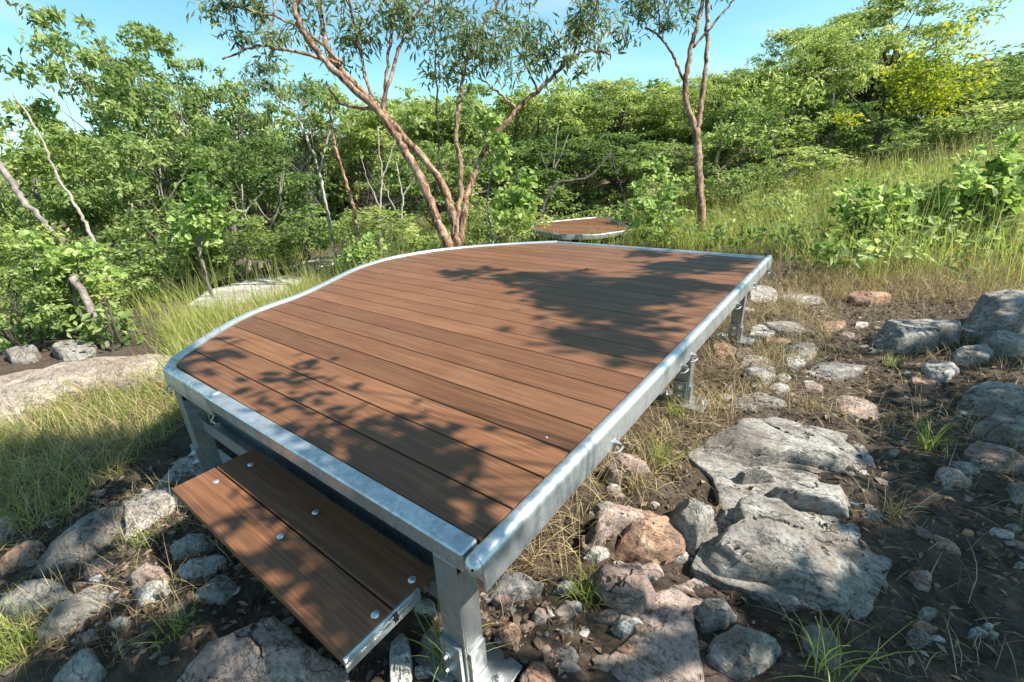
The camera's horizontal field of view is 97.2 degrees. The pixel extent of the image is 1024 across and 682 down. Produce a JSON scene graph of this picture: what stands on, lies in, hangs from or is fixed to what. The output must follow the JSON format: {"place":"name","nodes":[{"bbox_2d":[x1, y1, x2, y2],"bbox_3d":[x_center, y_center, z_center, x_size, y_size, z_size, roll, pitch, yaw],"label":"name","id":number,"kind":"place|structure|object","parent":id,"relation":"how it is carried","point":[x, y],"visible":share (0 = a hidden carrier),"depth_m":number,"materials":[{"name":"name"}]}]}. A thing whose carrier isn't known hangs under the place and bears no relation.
{"place":"outdoors","nodes":[
{"label":"outdoors","id":0,"kind":"place"},
{"bbox_2d":[0,116,1023,681],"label":"ground","id":1,"kind":"structure","parent":0,"point":[888,618],"depth_m":1.67,"materials":[{"name":"soil"}]},
{"bbox_2d":[0,540,46,575],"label":"stone","id":2,"kind":"object","parent":1,"relation":"on","point":[17,555],"visible":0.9,"depth_m":1.78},
{"bbox_2d":[5,344,41,363],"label":"boulder","id":3,"kind":"object","parent":1,"relation":"on","point":[24,354],"visible":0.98,"depth_m":4.13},
{"bbox_2d":[0,578,72,622],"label":"slab","id":4,"kind":"structure","parent":1,"relation":"on","point":[36,586],"depth_m":1.58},
{"bbox_2d":[0,257,82,346],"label":"shrub","id":5,"kind":"object","parent":1,"relation":"on","point":[44,292],"visible":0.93,"depth_m":4.33,"materials":[{"name":"green plant"}]},
{"bbox_2d":[0,97,119,274],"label":"tree","id":6,"kind":"object","parent":1,"relation":"on","point":[31,155],"visible":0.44,"depth_m":7.15,"materials":[{"name":"green plant"}]},
{"bbox_2d":[0,222,128,327],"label":"shrub","id":7,"kind":"object","parent":1,"relation":"on","point":[14,247],"visible":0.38,"depth_m":4.77,"materials":[{"name":"green plant"}]},
{"bbox_2d":[0,161,66,247],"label":"fallen branch","id":8,"kind":"object","parent":7,"relation":"on","point":[11,181],"visible":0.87,"depth_m":4.99,"materials":[{"name":"wood"}]},
{"bbox_2d":[15,230,128,322],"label":"broadleaf sapling","id":9,"kind":"object","parent":1,"relation":"on","point":[69,256],"visible":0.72,"depth_m":4.55,"materials":[{"name":"green plant"}]},
{"bbox_2d":[35,583,108,643],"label":"slab","id":10,"kind":"structure","parent":1,"relation":"on","point":[65,626],"depth_m":1.48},
{"bbox_2d":[51,338,98,360],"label":"boulder","id":11,"kind":"object","parent":1,"relation":"on","point":[65,350],"visible":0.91,"depth_m":4.22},
{"bbox_2d":[31,500,125,578],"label":"slab","id":12,"kind":"structure","parent":1,"relation":"on","point":[92,524],"depth_m":1.80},
{"bbox_2d":[53,648,107,681],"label":"stone","id":13,"kind":"object","parent":1,"relation":"on","point":[84,665],"visible":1,"depth_m":1.28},
{"bbox_2d":[56,248,110,347],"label":"dead tree","id":14,"kind":"object","parent":1,"relation":"on","point":[81,289],"visible":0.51,"depth_m":4.44,"materials":[{"name":"wood"}]},
{"bbox_2d":[0,354,170,429],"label":"slab","id":15,"kind":"structure","parent":1,"relation":"on","point":[69,369],"depth_m":3.29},
{"bbox_2d":[12,235,184,309],"bbox_3d":[-5.212,-0.771,5.750,1.879,1.082,1.529,-12,23,-23],"label":"shrub","id":16,"kind":"object","parent":1,"relation":"on","point":[139,267],"visible":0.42,"depth_m":5.76,"materials":[{"name":"green plant"}]},
{"bbox_2d":[0,0,210,296],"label":"tree","id":17,"kind":"object","parent":1,"relation":"on","point":[39,112],"visible":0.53,"depth_m":8.45,"materials":[{"name":"green plant"}]},
{"bbox_2d":[7,125,241,294],"bbox_3d":[-6.403,-2.126,8.161,2.906,3.262,3.054,-11,23,-20],"label":"tree","id":18,"kind":"object","parent":1,"relation":"on","point":[130,184],"visible":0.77,"depth_m":7.27,"materials":[{"name":"green plant"}]},
{"bbox_2d":[0,285,276,681],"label":"fine grass","id":19,"kind":"structure","parent":1,"relation":"on","point":[19,636],"depth_m":2.48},
{"bbox_2d":[121,487,181,541],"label":"slab","id":20,"kind":"structure","parent":1,"relation":"on","point":[146,504],"depth_m":1.89,"materials":[{"name":"stone"}]},
{"bbox_2d":[76,20,245,280],"bbox_3d":[-7.672,-3.803,10.442,2.943,6.080,3.692,-10,23,-18],"label":"tree","id":21,"kind":"object","parent":1,"relation":"on","point":[149,37],"visible":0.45,"depth_m":9.33,"materials":[{"name":"green plant"}]},
{"bbox_2d":[98,202,244,291],"bbox_3d":[-5.315,-1.430,7.330,2.348,1.538,1.911,14,27,35],"label":"shrub","id":22,"kind":"object","parent":1,"relation":"on","point":[122,240],"visible":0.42,"depth_m":6.95,"materials":[{"name":"green plant"}]},
{"bbox_2d":[153,455,200,489],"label":"slab","id":23,"kind":"structure","parent":1,"relation":"on","point":[186,465],"depth_m":2.14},
{"bbox_2d":[168,533,218,562],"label":"stone","id":24,"kind":"object","parent":1,"relation":"on","point":[190,540],"visible":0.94,"depth_m":1.65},
{"bbox_2d":[156,172,242,294],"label":"broadleaf sapling","id":25,"kind":"object","parent":1,"relation":"on","point":[192,221],"visible":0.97,"depth_m":5.96,"materials":[{"name":"green plant"}]},
{"bbox_2d":[178,554,227,581],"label":"stone","id":26,"kind":"object","parent":1,"relation":"on","point":[196,564],"visible":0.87,"depth_m":1.55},
{"bbox_2d":[193,574,238,605],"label":"stone","id":27,"kind":"object","parent":1,"relation":"on","point":[224,593],"visible":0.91,"depth_m":1.45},
{"bbox_2d":[147,215,303,278],"bbox_3d":[-4.562,-1.559,7.762,2.052,1.137,2.138,2,22,12],"label":"shrub","id":28,"kind":"object","parent":1,"relation":"on","point":[262,235],"visible":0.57,"depth_m":7.49,"materials":[{"name":"green plant"}]},
{"bbox_2d":[162,54,290,271],"bbox_3d":[-7.394,-4.266,12.121,3.256,5.829,3.370,-8,22,-13],"label":"tree","id":29,"kind":"object","parent":1,"relation":"on","point":[232,90],"visible":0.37,"depth_m":10.94,"materials":[{"name":"green plant"}]},
{"bbox_2d":[147,124,337,264],"bbox_3d":[-5.480,-2.923,9.478,3.269,2.928,3.307,10,25,28],"label":"tree","id":30,"kind":"object","parent":1,"relation":"on","point":[263,178],"visible":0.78,"depth_m":8.80,"materials":[{"name":"green plant"}]},
{"bbox_2d":[190,274,302,306],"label":"slab","id":31,"kind":"structure","parent":1,"relation":"on","point":[240,285],"depth_m":6.51,"materials":[{"name":"stone"}]},
{"bbox_2d":[177,616,349,681],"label":"boulder","id":32,"kind":"object","parent":1,"relation":"on","point":[271,649],"visible":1,"depth_m":1.21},
{"bbox_2d":[202,58,349,251],"bbox_3d":[-6.226,-5.042,13.076,3.924,5.412,3.557,1,22,8],"label":"tree","id":33,"kind":"object","parent":1,"relation":"on","point":[263,86],"visible":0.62,"depth_m":12.24,"materials":[{"name":"green plant"}]},
{"bbox_2d":[209,202,352,266],"bbox_3d":[-4.045,-1.809,8.203,2.184,1.339,2.684,-4,22,-3],"label":"shrub","id":34,"kind":"object","parent":1,"relation":"on","point":[303,220],"visible":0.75,"depth_m":7.72,"materials":[{"name":"green plant"}]},
{"bbox_2d":[273,52,343,270],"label":"pale sapling","id":35,"kind":"object","parent":1,"relation":"on","point":[286,111],"visible":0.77,"depth_m":7.37,"materials":[{"name":"green plant"}]},
{"bbox_2d":[303,73,358,242],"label":"dark sapling","id":36,"kind":"object","parent":1,"relation":"on","point":[327,107],"visible":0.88,"depth_m":7.17,"materials":[{"name":"green plant"}]},
{"bbox_2d":[268,94,405,229],"bbox_3d":[-4.913,-5.257,13.809,3.712,4.172,3.583,-2,22,1],"label":"tree","id":37,"kind":"object","parent":1,"relation":"on","point":[364,147],"visible":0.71,"depth_m":13.02,"materials":[{"name":"green plant"}]},
{"bbox_2d":[337,220,390,269],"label":"broadleaf sapling","id":38,"kind":"object","parent":1,"relation":"on","point":[358,250],"visible":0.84,"depth_m":5.38,"materials":[{"name":"green plant"}]},
{"bbox_2d":[299,205,435,258],"bbox_3d":[-2.475,-1.795,8.043,2.357,1.193,2.456,-17,26,-32],"label":"shrub","id":39,"kind":"object","parent":1,"relation":"on","point":[367,217],"visible":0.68,"depth_m":7.71,"materials":[{"name":"green plant"}]},
{"bbox_2d":[389,633,412,681],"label":"stone","id":40,"kind":"object","parent":1,"relation":"on","point":[401,663],"visible":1,"depth_m":1.23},
{"bbox_2d":[361,84,464,212],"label":"tree","id":41,"kind":"object","parent":1,"relation":"on","point":[418,111],"visible":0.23,"depth_m":15.63,"materials":[{"name":"green plant"}]},
{"bbox_2d":[186,0,640,247],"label":"multi stem tree","id":42,"kind":"object","parent":1,"relation":"on","point":[579,30],"visible":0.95,"depth_m":5.57,"materials":[{"name":"green plant"}]},
{"bbox_2d":[354,139,492,228],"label":"tree","id":43,"kind":"object","parent":1,"relation":"on","point":[392,186],"visible":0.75,"depth_m":10.72,"materials":[{"name":"green plant"}]},
{"bbox_2d":[401,591,529,681],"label":"grass tuft","id":44,"kind":"object","parent":1,"relation":"on","point":[432,649],"visible":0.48,"depth_m":1.22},
{"bbox_2d":[163,240,771,681],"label":"viewing deck","id":45,"kind":"structure","parent":1,"relation":"on","point":[355,498],"depth_m":1.69,"materials":[{"name":"brown"}]},
{"bbox_2d":[424,82,521,203],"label":"tree","id":46,"kind":"object","parent":1,"relation":"on","point":[483,91],"visible":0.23,"depth_m":16.55,"materials":[{"name":"green plant"}]},
{"bbox_2d":[449,185,554,245],"bbox_3d":[-0.167,-1.930,7.530,1.785,1.334,1.713,-3,22,-2],"label":"shrub","id":47,"kind":"object","parent":1,"relation":"on","point":[520,231],"visible":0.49,"depth_m":7.50,"materials":[{"name":"green plant"}]},
{"bbox_2d":[443,140,572,199],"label":"tree","id":48,"kind":"object","parent":1,"relation":"on","point":[516,163],"visible":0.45,"depth_m":11.83,"materials":[{"name":"green plant"}]},
{"bbox_2d":[472,107,544,243],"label":"broadleaf sapling","id":49,"kind":"object","parent":1,"relation":"on","point":[507,209],"visible":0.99,"depth_m":5.54,"materials":[{"name":"green plant"}]},
{"bbox_2d":[0,123,1023,681],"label":"dry straw","id":50,"kind":"object","parent":1,"relation":"on","point":[844,285],"visible":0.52,"depth_m":2.62,"materials":[{"name":"beige plant"}]},
{"bbox_2d":[0,282,1023,681],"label":"leaf litter","id":51,"kind":"object","parent":1,"relation":"on","point":[508,620],"visible":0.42,"depth_m":1.62,"materials":[{"name":"plant"}]},
{"bbox_2d":[0,103,1023,356],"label":"undergrowth","id":52,"kind":"object","parent":1,"relation":"on","point":[118,313],"visible":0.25,"depth_m":5.97,"materials":[{"name":"green plant"}]},
{"bbox_2d":[0,45,1023,242],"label":"woodland","id":53,"kind":"object","parent":1,"relation":"on","point":[335,200],"visible":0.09,"depth_m":16.53,"materials":[{"name":"green plant"}]},
{"bbox_2d":[0,290,1023,681],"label":"pebbles","id":54,"kind":"object","parent":1,"relation":"on","point":[536,640],"visible":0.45,"depth_m":1.45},
{"bbox_2d":[484,572,543,602],"bbox_3d":[0.000,0.845,1.457,0.219,0.212,0.066,-5,22,-6],"label":"stone","id":55,"kind":"object","parent":1,"relation":"on","point":[518,583],"visible":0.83,"depth_m":1.42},
{"bbox_2d":[519,661,555,681],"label":"stone","id":56,"kind":"object","parent":1,"relation":"on","point":[536,671],"visible":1,"depth_m":1.17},
{"bbox_2d":[491,74,610,205],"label":"tree","id":57,"kind":"object","parent":1,"relation":"on","point":[561,107],"visible":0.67,"depth_m":14.60,"materials":[{"name":"green plant"}]},
{"bbox_2d":[503,172,609,218],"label":"shrub","id":58,"kind":"object","parent":1,"relation":"on","point":[572,199],"visible":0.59,"depth_m":12.30,"materials":[{"name":"green plant"}]},
{"bbox_2d":[98,120,1023,427],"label":"tall grass","id":59,"kind":"structure","parent":1,"relation":"on","point":[678,244],"depth_m":5.68,"materials":[{"name":"plant"}]},
{"bbox_2d":[496,126,661,214],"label":"tree","id":60,"kind":"object","parent":1,"relation":"on","point":[592,156],"visible":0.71,"depth_m":12.69,"materials":[{"name":"green plant"}]},
{"bbox_2d":[528,217,629,241],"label":"deck","id":61,"kind":"structure","parent":1,"relation":"on","point":[574,228],"depth_m":9.24,"materials":[{"name":"brown"}]},
{"bbox_2d":[556,539,612,616],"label":"grass tuft","id":62,"kind":"object","parent":1,"relation":"on","point":[587,594],"visible":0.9,"depth_m":1.41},
{"bbox_2d":[581,504,645,554],"bbox_3d":[0.390,0.723,1.679,0.332,0.241,0.091,-12,24,-24],"label":"rock","id":63,"kind":"object","parent":1,"relation":"on","point":[599,531],"visible":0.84,"depth_m":1.61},
{"bbox_2d":[589,563,656,617],"bbox_3d":[0.356,0.818,1.442,0.233,0.240,0.216,13,26,34],"label":"rock","id":64,"kind":"object","parent":1,"relation":"on","point":[627,589],"visible":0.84,"depth_m":1.37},
{"bbox_2d":[550,76,699,195],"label":"tree","id":65,"kind":"object","parent":1,"relation":"on","point":[621,97],"visible":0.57,"depth_m":14.62,"materials":[{"name":"green plant"}]},
{"bbox_2d":[601,453,660,486],"bbox_3d":[0.510,0.610,1.934,0.264,0.253,0.107,0,22,6],"label":"boulder","id":66,"kind":"object","parent":1,"relation":"on","point":[629,459],"visible":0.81,"depth_m":1.88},
{"bbox_2d":[611,515,685,562],"bbox_3d":[0.485,0.746,1.619,0.289,0.234,0.173,-3,22,-2],"label":"rock","id":67,"kind":"object","parent":1,"relation":"on","point":[660,538],"visible":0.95,"depth_m":1.55,"materials":[{"name":"orange stone"}]},
{"bbox_2d":[591,577,711,681],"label":"slab","id":68,"kind":"structure","parent":1,"relation":"on","point":[667,650],"depth_m":1.25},
{"bbox_2d":[618,152,688,247],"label":"broadleaf sapling","id":69,"kind":"object","parent":1,"relation":"on","point":[659,212],"visible":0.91,"depth_m":6.94,"materials":[{"name":"green plant"}]},
{"bbox_2d":[604,140,719,192],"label":"tree","id":70,"kind":"object","parent":1,"relation":"on","point":[665,149],"visible":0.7,"depth_m":11.75,"materials":[{"name":"green plant"}]},
{"bbox_2d":[607,73,727,176],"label":"tree","id":71,"kind":"object","parent":1,"relation":"on","point":[657,82],"visible":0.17,"depth_m":15.01,"materials":[{"name":"green plant"}]},
{"bbox_2d":[625,174,718,214],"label":"shrub","id":72,"kind":"object","parent":1,"relation":"on","point":[683,191],"visible":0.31,"depth_m":9.19,"materials":[{"name":"green plant"}]},
{"bbox_2d":[617,0,733,239],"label":"twin stem gum","id":73,"kind":"object","parent":1,"relation":"on","point":[644,8],"visible":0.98,"depth_m":7.17,"materials":[{"name":"orange plant"}]},
{"bbox_2d":[668,498,713,556],"bbox_3d":[0.641,0.695,1.653,0.158,0.290,0.176,13,26,34],"label":"boulder","id":74,"kind":"object","parent":1,"relation":"on","point":[692,519],"visible":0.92,"depth_m":1.57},
{"bbox_2d":[694,598,736,632],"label":"stone","id":75,"kind":"object","parent":1,"relation":"on","point":[715,614],"visible":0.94,"depth_m":1.31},
{"bbox_2d":[656,65,805,178],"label":"tree","id":76,"kind":"object","parent":1,"relation":"on","point":[735,79],"visible":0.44,"depth_m":12.62,"materials":[{"name":"green plant"}]},
{"bbox_2d":[692,94,779,204],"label":"dark stem tree","id":77,"kind":"object","parent":1,"relation":"on","point":[746,124],"visible":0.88,"depth_m":9.34,"materials":[{"name":"green leaf"},{"name":"dark bark"}]},
{"bbox_2d":[679,162,792,212],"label":"shrub","id":78,"kind":"object","parent":1,"relation":"on","point":[736,179],"visible":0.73,"depth_m":8.60,"materials":[{"name":"green plant"}]},
{"bbox_2d":[705,624,782,680],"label":"boulder","id":79,"kind":"object","parent":1,"relation":"on","point":[738,652],"visible":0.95,"depth_m":1.20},
{"bbox_2d":[682,115,822,180],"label":"tree","id":80,"kind":"object","parent":1,"relation":"on","point":[801,128],"visible":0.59,"depth_m":10.84,"materials":[{"name":"green plant"}]},
{"bbox_2d":[734,466,777,484],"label":"stone","id":81,"kind":"object","parent":1,"relation":"on","point":[759,474],"visible":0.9,"depth_m":1.82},
{"bbox_2d":[727,392,786,410],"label":"stone","id":82,"kind":"object","parent":1,"relation":"on","point":[768,402],"visible":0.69,"depth_m":2.43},
{"bbox_2d":[709,50,840,189],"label":"dark stem tree","id":83,"kind":"object","parent":1,"relation":"on","point":[776,100],"visible":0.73,"depth_m":10.08,"materials":[{"name":"green plant"}]},
{"bbox_2d":[694,417,859,468],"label":"slab","id":84,"kind":"structure","parent":1,"relation":"on","point":[753,442],"depth_m":1.99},
{"bbox_2d":[705,496,872,611],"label":"slab","id":85,"kind":"structure","parent":1,"relation":"on","point":[761,539],"depth_m":1.42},
{"bbox_2d":[687,443,891,621],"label":"slab","id":86,"kind":"structure","parent":1,"relation":"on","point":[719,473],"depth_m":1.58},
{"bbox_2d":[742,145,867,188],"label":"shrub","id":87,"kind":"object","parent":1,"relation":"on","point":[838,159],"visible":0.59,"depth_m":9.01,"materials":[{"name":"green plant"}]},
{"bbox_2d":[766,481,850,518],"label":"slab","id":88,"kind":"structure","parent":1,"relation":"on","point":[824,498],"depth_m":1.67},
{"bbox_2d":[720,23,907,161],"bbox_3d":[8.160,-6.912,13.170,4.048,3.819,4.120,5,23,17],"label":"tree","id":89,"kind":"object","parent":1,"relation":"on","point":[837,81],"visible":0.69,"depth_m":12.19,"materials":[{"name":"green plant"}]},
{"bbox_2d":[800,623,841,669],"bbox_3d":[0.833,0.886,1.253,0.088,0.211,0.125,-1,22,4],"label":"stone","id":90,"kind":"object","parent":1,"relation":"on","point":[812,630],"visible":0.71,"depth_m":1.21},
{"bbox_2d":[808,361,862,380],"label":"stone","id":91,"kind":"object","parent":1,"relation":"on","point":[827,369],"visible":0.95,"depth_m":2.79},
{"bbox_2d":[744,593,944,681],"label":"grass tuft","id":92,"kind":"object","parent":1,"relation":"on","point":[823,651],"visible":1,"depth_m":1.14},
{"bbox_2d":[772,98,928,155],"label":"tree","id":93,"kind":"object","parent":1,"relation":"on","point":[862,122],"visible":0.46,"depth_m":11.18,"materials":[{"name":"green plant"}]},
{"bbox_2d":[834,395,880,419],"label":"stone","id":94,"kind":"object","parent":1,"relation":"on","point":[862,405],"visible":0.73,"depth_m":2.40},
{"bbox_2d":[846,291,890,305],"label":"stone","id":95,"kind":"object","parent":1,"relation":"on","point":[863,297],"visible":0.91,"depth_m":4.08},
{"bbox_2d":[776,0,1012,138],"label":"tree","id":96,"kind":"object","parent":1,"relation":"on","point":[874,15],"visible":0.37,"depth_m":13.16,"materials":[{"name":"green plant"}]},
{"bbox_2d":[827,172,977,248],"bbox_3d":[4.671,-1.435,5.358,1.579,1.042,0.788,-1,22,3],"label":"broadleaf shrub","id":97,"kind":"object","parent":1,"relation":"on","point":[881,192],"visible":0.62,"depth_m":5.29,"materials":[{"name":"green plant"}]},
{"bbox_2d":[858,319,960,353],"bbox_3d":[2.944,-0.024,3.279,0.881,0.268,0.321,-10,23,-18],"label":"boulder","id":98,"kind":"object","parent":1,"relation":"on","point":[894,333],"visible":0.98,"depth_m":3.17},
{"bbox_2d":[815,117,1007,167],"bbox_3d":[8.668,-4.354,10.008,2.730,1.082,3.355,-7,22,-11],"label":"shrub","id":99,"kind":"object","parent":1,"relation":"on","point":[860,140],"visible":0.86,"depth_m":9.50,"materials":[{"name":"green plant"}]},
{"bbox_2d":[826,4,1010,174],"bbox_3d":[8.587,-5.284,10.018,3.212,3.473,2.480,4,22,15],"label":"yellowing tree","id":100,"kind":"object","parent":1,"relation":"on","point":[933,93],"visible":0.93,"depth_m":9.65,"materials":[{"name":"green plant"}]},
{"bbox_2d":[920,361,959,381],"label":"stone","id":101,"kind":"object","parent":1,"relation":"on","point":[934,370],"visible":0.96,"depth_m":2.72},
{"bbox_2d":[878,59,1023,120],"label":"tree","id":102,"kind":"object","parent":1,"relation":"on","point":[1015,71],"visible":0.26,"depth_m":13.90,"materials":[{"name":"green plant"}]},
{"bbox_2d":[934,466,972,489],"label":"stone","id":103,"kind":"object","parent":1,"relation":"on","point":[961,478],"visible":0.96,"depth_m":1.81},
{"bbox_2d":[908,99,1023,146],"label":"shrub","id":104,"kind":"object","parent":1,"relation":"on","point":[1002,109],"visible":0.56,"depth_m":9.06,"materials":[{"name":"green plant"}]},
{"bbox_2d":[910,82,1023,115],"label":"tree","id":105,"kind":"object","parent":1,"relation":"on","point":[1011,93],"visible":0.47,"depth_m":12.31,"materials":[{"name":"green plant"}]},
{"bbox_2d":[950,344,993,365],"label":"stone","id":106,"kind":"object","parent":1,"relation":"on","point":[986,356],"visible":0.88,"depth_m":2.90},
{"bbox_2d":[922,125,1023,242],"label":"broadleaf shrub","id":107,"kind":"object","parent":1,"relation":"on","point":[1003,163],"visible":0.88,"depth_m":5.12,"materials":[{"name":"green plant"}]},
{"bbox_2d":[957,380,1023,416],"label":"boulder","id":108,"kind":"object","parent":1,"relation":"on","point":[1006,394],"visible":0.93,"depth_m":2.29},
{"bbox_2d":[960,289,1023,341],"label":"boulder","id":109,"kind":"object","parent":1,"relation":"on","point":[1000,310],"visible":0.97,"depth_m":3.21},
{"bbox_2d":[963,442,1023,473],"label":"rock","id":110,"kind":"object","parent":1,"relation":"on","point":[1001,456],"depth_m":1.95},
{"bbox_2d":[969,414,1023,447],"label":"boulder","id":111,"kind":"object","parent":1,"relation":"on","point":[1008,432],"visible":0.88,"depth_m":2.06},
{"bbox_2d":[978,330,1023,356],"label":"boulder","id":112,"kind":"object","parent":1,"relation":"on","point":[1011,342],"visible":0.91,"depth_m":2.95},
{"bbox_2d":[0,0,1023,153],"label":"sky","id":113,"kind":"structure","parent":0,"point":[737,36],"materials":[{"name":"blue"}]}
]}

